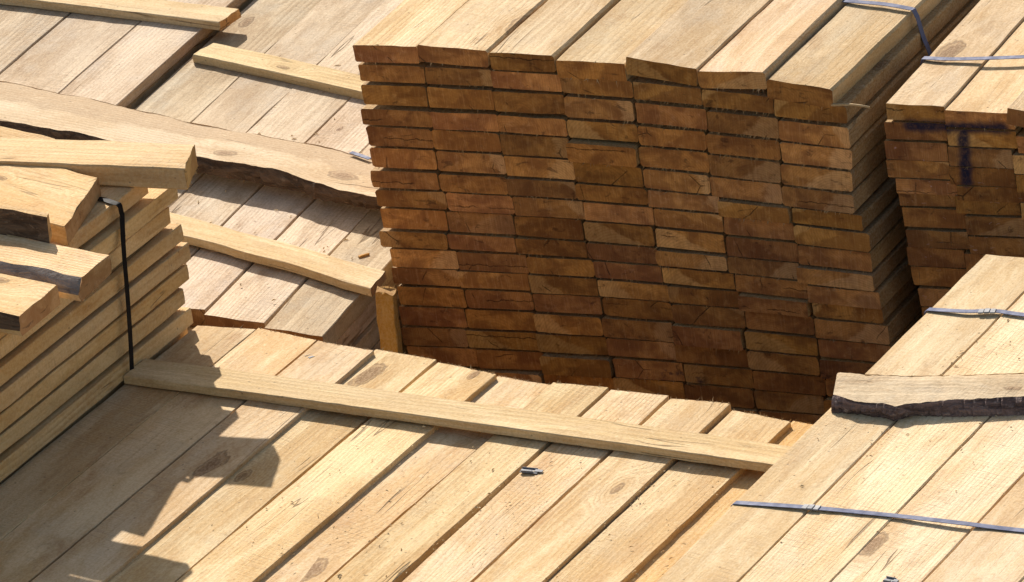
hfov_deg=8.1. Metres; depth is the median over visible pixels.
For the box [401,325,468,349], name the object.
timber board
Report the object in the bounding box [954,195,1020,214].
timber board
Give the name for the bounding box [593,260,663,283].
timber board
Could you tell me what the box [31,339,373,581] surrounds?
timber board
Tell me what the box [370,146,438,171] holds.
timber board
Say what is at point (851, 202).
timber board
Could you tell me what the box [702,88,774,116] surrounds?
timber board
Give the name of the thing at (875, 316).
timber board
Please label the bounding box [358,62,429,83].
timber board
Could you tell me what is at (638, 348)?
timber board
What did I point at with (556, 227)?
timber board
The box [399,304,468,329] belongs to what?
timber board
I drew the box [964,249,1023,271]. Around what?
timber board
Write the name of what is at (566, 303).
timber board
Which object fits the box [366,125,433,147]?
timber board
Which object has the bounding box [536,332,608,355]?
timber board
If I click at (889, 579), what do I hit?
strap clip
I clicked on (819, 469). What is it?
timber board
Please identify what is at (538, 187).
timber board
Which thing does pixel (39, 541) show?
timber board
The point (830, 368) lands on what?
timber board
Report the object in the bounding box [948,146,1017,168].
timber board
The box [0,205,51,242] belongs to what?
loose plank
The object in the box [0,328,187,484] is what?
timber board
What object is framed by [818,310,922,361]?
timber board
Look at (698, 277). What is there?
timber board
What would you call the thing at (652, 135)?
timber board
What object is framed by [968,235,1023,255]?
timber board
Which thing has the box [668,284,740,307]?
timber board
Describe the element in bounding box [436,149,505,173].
timber board
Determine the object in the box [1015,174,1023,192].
timber board
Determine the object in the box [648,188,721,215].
timber board
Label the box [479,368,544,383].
timber board
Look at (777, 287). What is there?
timber board
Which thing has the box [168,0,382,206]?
timber board
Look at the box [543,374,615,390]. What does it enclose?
timber board
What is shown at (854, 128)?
timber board
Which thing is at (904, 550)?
timber board
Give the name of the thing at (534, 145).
timber board
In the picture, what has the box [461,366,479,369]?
timber board
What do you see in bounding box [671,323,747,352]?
timber board
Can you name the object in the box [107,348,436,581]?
timber board
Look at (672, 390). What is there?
timber board
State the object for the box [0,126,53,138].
loose plank
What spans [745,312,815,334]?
timber board
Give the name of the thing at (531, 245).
timber board
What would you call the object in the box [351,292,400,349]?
timber board
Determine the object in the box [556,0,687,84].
timber board
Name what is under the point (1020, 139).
timber board
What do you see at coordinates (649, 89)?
timber board
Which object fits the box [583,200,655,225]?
timber board
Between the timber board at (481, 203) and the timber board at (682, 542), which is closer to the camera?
the timber board at (682, 542)
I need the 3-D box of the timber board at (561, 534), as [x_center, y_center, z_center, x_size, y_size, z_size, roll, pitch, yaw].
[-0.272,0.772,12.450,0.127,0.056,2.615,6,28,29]
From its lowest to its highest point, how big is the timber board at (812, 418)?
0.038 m
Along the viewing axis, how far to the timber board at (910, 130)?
13.74 m
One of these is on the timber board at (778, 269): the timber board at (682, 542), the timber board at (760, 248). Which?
the timber board at (760, 248)
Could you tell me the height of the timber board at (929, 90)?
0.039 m
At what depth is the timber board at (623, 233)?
14.15 m
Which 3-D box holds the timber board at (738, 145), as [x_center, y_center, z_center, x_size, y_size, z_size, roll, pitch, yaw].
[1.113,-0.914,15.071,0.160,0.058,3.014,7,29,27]
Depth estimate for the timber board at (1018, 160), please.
13.66 m
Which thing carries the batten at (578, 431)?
on the timber board at (57, 465)
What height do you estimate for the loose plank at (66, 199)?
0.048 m
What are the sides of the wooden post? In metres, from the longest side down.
0.635 x 0.044 x 0.041 m
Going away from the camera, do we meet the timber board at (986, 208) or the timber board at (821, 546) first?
the timber board at (821, 546)
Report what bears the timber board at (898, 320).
on the timber board at (872, 352)
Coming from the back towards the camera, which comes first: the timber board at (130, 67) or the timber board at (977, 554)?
the timber board at (130, 67)
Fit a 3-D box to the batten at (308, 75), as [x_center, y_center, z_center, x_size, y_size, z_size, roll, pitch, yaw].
[-0.453,-0.465,15.466,0.576,0.023,0.070,14,33,40]
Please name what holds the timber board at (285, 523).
on the stacked timber
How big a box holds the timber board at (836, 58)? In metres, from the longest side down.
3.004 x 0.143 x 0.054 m
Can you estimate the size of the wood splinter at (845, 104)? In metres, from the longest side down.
0.081 x 0.008 x 0.007 m
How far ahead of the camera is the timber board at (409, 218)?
14.38 m
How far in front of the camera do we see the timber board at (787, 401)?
14.16 m
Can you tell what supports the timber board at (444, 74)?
on the timber board at (477, 98)
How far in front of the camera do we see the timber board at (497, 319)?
14.41 m
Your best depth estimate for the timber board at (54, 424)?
13.75 m
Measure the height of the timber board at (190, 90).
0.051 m
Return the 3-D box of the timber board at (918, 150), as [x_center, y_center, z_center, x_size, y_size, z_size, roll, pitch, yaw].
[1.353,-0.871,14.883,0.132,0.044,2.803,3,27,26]
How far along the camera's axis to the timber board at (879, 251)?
13.93 m
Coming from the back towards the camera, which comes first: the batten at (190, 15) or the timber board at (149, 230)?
the batten at (190, 15)
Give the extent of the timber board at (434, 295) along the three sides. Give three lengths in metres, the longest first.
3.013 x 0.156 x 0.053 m
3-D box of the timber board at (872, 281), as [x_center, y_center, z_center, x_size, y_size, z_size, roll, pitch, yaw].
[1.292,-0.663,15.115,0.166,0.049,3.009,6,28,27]
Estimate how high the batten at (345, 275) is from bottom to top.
0.024 m
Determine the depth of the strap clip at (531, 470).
13.26 m
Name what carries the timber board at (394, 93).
on the timber board at (406, 116)
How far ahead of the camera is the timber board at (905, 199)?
13.81 m
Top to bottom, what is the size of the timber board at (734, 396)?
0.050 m
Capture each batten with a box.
[0,0,240,30]
[123,359,790,471]
[170,212,386,296]
[193,43,365,99]
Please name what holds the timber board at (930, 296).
on the timber board at (924, 308)
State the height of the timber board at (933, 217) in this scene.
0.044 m
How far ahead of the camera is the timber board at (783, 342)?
14.09 m
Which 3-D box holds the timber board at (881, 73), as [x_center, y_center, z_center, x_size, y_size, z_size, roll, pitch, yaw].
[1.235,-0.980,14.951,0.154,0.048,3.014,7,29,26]
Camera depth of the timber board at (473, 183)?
14.26 m
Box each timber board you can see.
[0,4,70,73]
[0,13,141,92]
[0,188,177,338]
[0,207,170,358]
[0,223,183,385]
[0,242,191,411]
[0,263,188,432]
[0,287,184,453]
[0,307,192,481]
[0,324,255,540]
[0,326,316,581]
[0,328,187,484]
[30,185,148,248]
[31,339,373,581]
[59,0,245,107]
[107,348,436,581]
[135,0,321,122]
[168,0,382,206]
[169,0,403,263]
[177,362,496,581]
[179,98,368,327]
[204,144,371,329]
[260,375,549,581]
[264,209,392,343]
[328,381,608,581]
[334,278,399,345]
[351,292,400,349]
[353,0,468,66]
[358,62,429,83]
[361,81,429,106]
[361,104,433,127]
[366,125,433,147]
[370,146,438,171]
[370,167,442,191]
[371,317,403,349]
[375,188,447,208]
[379,228,450,249]
[380,206,448,230]
[390,247,459,268]
[391,267,459,287]
[397,284,467,310]
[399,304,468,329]
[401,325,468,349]
[402,388,668,581]
[406,345,477,366]
[417,0,547,67]
[425,63,492,90]
[427,84,496,116]
[430,108,500,134]
[431,129,501,157]
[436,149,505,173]
[439,171,508,197]
[446,192,514,213]
[447,210,515,236]
[447,231,518,252]
[456,250,529,272]
[458,270,530,290]
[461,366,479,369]
[465,288,534,311]
[465,307,536,330]
[466,328,537,350]
[474,397,730,581]
[476,348,544,369]
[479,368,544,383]
[489,0,620,71]
[491,70,561,91]
[492,88,568,114]
[497,112,570,136]
[500,132,571,157]
[504,155,574,180]
[506,176,577,201]
[512,195,585,221]
[514,215,585,241]
[515,235,588,257]
[526,254,595,279]
[528,273,599,295]
[532,293,603,314]
[533,311,605,339]
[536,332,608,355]
[539,352,615,379]
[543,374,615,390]
[548,409,790,581]
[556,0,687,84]
[560,75,638,99]
[564,93,637,126]
[566,138,641,166]
[567,117,641,141]
[573,162,645,186]
[575,182,649,204]
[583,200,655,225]
[583,220,657,249]
[586,241,659,264]
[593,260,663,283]
[597,278,670,301]
[602,297,673,321]
[602,315,674,341]
[606,337,675,359]
[612,356,685,382]
[613,376,686,398]
[626,0,772,85]
[628,420,813,581]
[633,76,703,107]
[635,100,711,130]
[637,123,709,152]
[639,145,710,175]
[642,167,711,195]
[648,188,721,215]
[653,207,723,231]
[653,226,728,252]
[655,247,728,272]
[657,254,1023,581]
[662,266,735,288]
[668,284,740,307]
[671,303,745,329]
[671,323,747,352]
[675,345,749,368]
[684,363,754,389]
[684,382,755,410]
[697,0,847,92]
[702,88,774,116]
[706,132,782,162]
[707,107,782,143]
[708,154,783,185]
[709,175,784,204]
[717,197,792,225]
[724,217,796,240]
[726,234,799,261]
[727,256,799,278]
[731,406,760,414]
[735,274,807,298]
[738,292,812,317]
[740,294,1023,581]
[744,328,819,355]
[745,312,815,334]
[747,350,820,376]
[752,370,826,395]
[754,389,827,413]
[758,409,823,423]
[767,0,941,110]
[774,0,968,124]
[778,0,979,149]
[780,111,886,171]
[780,135,886,193]
[781,157,887,214]
[792,177,897,230]
[793,194,902,253]
[796,236,907,291]
[798,217,907,272]
[807,256,911,311]
[812,277,916,324]
[814,285,922,345]
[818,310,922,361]
[819,357,876,379]
[824,396,831,412]
[825,379,835,396]
[832,415,1023,581]
[884,119,947,140]
[884,139,948,161]
[886,0,1023,121]
[886,159,949,179]
[896,177,956,195]
[898,193,955,207]
[902,206,965,228]
[906,227,969,248]
[907,246,967,268]
[911,266,966,287]
[918,285,951,306]
[922,306,929,315]
[924,476,1023,581]
[944,22,1023,130]
[946,126,1023,147]
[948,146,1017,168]
[949,166,1016,187]
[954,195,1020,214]
[956,185,1023,202]
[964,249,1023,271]
[965,214,1023,236]
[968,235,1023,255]
[1006,90,1023,126]
[1012,150,1023,173]
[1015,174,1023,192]
[1016,128,1023,152]
[1020,202,1023,219]
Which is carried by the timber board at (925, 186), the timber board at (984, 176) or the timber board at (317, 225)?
the timber board at (984, 176)
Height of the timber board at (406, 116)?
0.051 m
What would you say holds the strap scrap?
on the waney slab at (322, 173)
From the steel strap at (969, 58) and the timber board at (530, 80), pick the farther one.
the timber board at (530, 80)
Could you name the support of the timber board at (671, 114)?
on the timber board at (652, 135)
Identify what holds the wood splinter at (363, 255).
on the timber board at (317, 310)
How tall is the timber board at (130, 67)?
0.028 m
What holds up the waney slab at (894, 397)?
on the timber board at (821, 546)
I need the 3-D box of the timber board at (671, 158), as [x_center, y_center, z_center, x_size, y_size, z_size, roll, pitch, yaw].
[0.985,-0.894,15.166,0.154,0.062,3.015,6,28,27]
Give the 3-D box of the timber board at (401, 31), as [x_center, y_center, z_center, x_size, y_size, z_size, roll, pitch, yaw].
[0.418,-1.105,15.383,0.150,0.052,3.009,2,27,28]
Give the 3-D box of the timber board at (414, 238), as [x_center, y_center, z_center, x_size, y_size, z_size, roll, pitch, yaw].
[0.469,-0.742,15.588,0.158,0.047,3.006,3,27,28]
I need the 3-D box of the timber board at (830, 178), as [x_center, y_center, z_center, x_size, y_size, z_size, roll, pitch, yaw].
[1.253,-0.854,15.023,0.154,0.054,3.017,7,29,26]
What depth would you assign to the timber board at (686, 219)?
14.05 m
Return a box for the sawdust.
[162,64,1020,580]
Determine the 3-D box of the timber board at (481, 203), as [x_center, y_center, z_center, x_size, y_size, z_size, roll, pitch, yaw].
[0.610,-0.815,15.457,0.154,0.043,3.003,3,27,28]
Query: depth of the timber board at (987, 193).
13.73 m
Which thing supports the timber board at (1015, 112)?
on the timber board at (1020, 139)
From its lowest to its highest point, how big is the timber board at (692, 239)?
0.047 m
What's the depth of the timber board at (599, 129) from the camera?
14.04 m
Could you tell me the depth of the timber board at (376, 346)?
14.52 m
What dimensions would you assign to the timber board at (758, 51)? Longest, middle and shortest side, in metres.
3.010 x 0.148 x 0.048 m
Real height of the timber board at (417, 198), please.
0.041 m
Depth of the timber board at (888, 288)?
13.96 m
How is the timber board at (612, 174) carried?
on the timber board at (588, 191)
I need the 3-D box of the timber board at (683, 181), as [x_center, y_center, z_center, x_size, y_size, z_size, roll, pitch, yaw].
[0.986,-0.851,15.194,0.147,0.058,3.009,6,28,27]
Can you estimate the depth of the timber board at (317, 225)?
14.56 m
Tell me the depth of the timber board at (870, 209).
13.90 m
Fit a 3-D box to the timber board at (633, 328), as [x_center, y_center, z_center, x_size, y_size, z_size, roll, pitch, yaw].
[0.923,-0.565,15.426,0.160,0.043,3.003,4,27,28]
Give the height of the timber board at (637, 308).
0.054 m
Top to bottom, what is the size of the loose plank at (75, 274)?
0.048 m
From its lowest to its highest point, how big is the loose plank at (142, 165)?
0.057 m
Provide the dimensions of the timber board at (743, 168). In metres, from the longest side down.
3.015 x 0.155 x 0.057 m
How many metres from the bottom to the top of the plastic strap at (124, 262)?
0.318 m
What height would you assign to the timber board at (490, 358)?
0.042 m
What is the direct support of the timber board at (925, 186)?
on the timber board at (905, 199)
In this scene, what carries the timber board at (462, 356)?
on the timber board at (473, 367)
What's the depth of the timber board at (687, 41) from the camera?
13.98 m
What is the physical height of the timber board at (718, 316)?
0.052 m
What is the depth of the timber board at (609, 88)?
13.99 m
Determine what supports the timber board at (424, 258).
on the timber board at (427, 276)
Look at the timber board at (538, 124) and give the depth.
14.12 m
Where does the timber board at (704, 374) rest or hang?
on the timber board at (734, 396)
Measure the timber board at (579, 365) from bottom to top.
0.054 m
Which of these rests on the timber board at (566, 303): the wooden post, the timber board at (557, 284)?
the timber board at (557, 284)
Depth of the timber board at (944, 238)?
13.85 m
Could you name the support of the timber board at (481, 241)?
on the timber board at (491, 261)
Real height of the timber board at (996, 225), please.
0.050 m
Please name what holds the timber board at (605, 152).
on the timber board at (612, 174)
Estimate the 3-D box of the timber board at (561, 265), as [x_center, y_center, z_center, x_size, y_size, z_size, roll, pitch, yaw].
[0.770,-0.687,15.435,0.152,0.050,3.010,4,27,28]
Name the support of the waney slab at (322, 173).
on the timber board at (23, 30)
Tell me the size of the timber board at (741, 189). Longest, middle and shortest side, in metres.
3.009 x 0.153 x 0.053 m
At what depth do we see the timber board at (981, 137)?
13.67 m
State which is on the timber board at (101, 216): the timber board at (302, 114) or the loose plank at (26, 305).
the loose plank at (26, 305)
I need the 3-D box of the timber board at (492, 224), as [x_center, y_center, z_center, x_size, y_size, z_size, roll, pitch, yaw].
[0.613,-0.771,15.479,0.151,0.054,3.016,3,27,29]
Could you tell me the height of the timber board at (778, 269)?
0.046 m
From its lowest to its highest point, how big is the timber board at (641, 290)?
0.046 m
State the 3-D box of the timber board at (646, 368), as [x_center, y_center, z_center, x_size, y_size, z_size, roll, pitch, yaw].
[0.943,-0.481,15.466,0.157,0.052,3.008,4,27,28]
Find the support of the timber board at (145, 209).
on the timber board at (149, 230)
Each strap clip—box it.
[520,467,543,473]
[883,576,898,581]
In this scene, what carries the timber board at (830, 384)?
on the timber board at (827, 403)
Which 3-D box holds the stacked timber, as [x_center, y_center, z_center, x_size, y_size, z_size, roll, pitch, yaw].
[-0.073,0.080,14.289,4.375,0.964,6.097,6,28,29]
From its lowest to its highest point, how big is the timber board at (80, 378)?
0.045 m
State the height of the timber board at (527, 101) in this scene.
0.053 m
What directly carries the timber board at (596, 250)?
on the timber board at (612, 270)
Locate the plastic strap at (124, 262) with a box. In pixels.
[98,197,133,369]
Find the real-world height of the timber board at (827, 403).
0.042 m
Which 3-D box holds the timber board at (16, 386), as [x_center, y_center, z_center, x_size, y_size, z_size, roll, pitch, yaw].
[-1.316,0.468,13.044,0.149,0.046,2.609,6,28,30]
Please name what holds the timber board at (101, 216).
on the timber board at (145, 209)
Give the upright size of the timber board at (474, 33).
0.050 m
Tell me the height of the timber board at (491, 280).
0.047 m
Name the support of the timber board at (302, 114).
on the stacked timber
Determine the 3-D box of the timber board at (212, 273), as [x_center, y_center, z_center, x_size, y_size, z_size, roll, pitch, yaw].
[-0.043,-0.638,15.788,0.145,0.050,3.207,3,27,25]
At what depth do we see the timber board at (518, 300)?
14.38 m
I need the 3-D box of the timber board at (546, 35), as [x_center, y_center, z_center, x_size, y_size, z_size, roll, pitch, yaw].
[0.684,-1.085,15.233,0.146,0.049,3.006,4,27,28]
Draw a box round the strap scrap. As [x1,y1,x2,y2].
[349,151,370,159]
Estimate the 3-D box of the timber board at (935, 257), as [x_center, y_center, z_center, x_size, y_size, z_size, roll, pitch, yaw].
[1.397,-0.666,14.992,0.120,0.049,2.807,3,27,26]
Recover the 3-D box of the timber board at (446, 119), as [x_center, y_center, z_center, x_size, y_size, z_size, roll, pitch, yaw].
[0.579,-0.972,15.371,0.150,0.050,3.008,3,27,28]
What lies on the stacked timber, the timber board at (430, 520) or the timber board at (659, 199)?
the timber board at (430, 520)
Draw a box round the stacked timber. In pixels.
[126,0,408,354]
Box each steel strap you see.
[731,501,1023,532]
[842,0,931,55]
[920,55,1023,65]
[924,307,1023,316]
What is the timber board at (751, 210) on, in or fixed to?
on the timber board at (763, 229)
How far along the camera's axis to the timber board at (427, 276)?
14.44 m
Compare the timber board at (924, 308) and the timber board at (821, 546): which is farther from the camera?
the timber board at (924, 308)
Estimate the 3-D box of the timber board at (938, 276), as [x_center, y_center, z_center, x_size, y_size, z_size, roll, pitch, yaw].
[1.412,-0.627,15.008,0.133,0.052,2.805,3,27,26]
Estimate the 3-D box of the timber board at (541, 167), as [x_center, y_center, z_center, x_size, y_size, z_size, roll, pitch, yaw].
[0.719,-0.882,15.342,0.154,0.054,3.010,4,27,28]
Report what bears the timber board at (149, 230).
on the timber board at (74, 313)
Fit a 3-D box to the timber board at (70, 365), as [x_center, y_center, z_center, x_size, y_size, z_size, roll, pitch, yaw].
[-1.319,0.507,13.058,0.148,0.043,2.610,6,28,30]
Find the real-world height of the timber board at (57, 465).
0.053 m
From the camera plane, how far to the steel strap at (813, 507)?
12.48 m
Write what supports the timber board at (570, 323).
on the timber board at (557, 343)
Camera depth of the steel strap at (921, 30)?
14.02 m
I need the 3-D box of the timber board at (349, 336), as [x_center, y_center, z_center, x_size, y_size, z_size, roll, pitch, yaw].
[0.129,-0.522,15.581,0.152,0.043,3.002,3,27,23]
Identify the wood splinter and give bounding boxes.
[358,253,369,257]
[831,103,871,107]
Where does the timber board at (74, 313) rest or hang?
on the timber board at (16, 386)
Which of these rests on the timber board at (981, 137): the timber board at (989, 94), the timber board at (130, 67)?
the timber board at (989, 94)
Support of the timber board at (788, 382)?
on the timber board at (787, 401)
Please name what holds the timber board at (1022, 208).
on the timber board
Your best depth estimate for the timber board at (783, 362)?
14.12 m
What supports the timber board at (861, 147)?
on the timber board at (830, 178)
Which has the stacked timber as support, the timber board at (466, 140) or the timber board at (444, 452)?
the timber board at (444, 452)
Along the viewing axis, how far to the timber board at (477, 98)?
14.17 m
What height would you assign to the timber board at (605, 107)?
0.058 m
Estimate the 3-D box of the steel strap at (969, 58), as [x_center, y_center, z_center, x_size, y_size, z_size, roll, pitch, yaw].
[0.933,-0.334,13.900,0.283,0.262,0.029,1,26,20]
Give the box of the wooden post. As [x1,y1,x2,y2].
[375,285,402,353]
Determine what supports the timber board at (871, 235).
on the timber board at (879, 251)
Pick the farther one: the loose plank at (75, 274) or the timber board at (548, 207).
the timber board at (548, 207)
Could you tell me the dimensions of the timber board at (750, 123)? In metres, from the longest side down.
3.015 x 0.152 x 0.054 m
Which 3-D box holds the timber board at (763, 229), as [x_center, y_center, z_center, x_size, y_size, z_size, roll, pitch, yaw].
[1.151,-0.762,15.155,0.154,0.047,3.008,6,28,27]
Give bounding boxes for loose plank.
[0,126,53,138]
[0,137,197,189]
[0,165,100,245]
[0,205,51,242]
[0,234,111,300]
[0,274,61,335]
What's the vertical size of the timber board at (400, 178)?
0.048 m
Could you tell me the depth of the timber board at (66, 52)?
15.72 m
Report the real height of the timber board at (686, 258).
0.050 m
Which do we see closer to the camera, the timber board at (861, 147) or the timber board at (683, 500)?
the timber board at (683, 500)
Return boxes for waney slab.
[0,81,382,209]
[831,372,1023,420]
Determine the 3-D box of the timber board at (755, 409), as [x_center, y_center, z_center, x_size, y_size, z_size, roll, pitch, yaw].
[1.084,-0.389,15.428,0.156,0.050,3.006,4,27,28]
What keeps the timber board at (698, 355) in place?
on the timber board at (704, 374)
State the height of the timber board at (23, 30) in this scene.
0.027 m
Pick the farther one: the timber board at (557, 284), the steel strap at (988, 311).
the timber board at (557, 284)
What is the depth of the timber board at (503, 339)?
14.43 m
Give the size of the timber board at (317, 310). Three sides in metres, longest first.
3.212 x 0.140 x 0.048 m
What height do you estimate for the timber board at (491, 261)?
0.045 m
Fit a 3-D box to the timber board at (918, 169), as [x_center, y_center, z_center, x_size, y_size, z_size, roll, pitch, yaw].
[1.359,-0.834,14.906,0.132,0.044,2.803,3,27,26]
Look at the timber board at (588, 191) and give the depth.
14.11 m
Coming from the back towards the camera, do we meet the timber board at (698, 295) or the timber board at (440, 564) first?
the timber board at (698, 295)
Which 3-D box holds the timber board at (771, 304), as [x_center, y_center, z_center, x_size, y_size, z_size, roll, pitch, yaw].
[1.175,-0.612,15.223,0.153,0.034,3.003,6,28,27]
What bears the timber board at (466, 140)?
on the timber board at (469, 162)

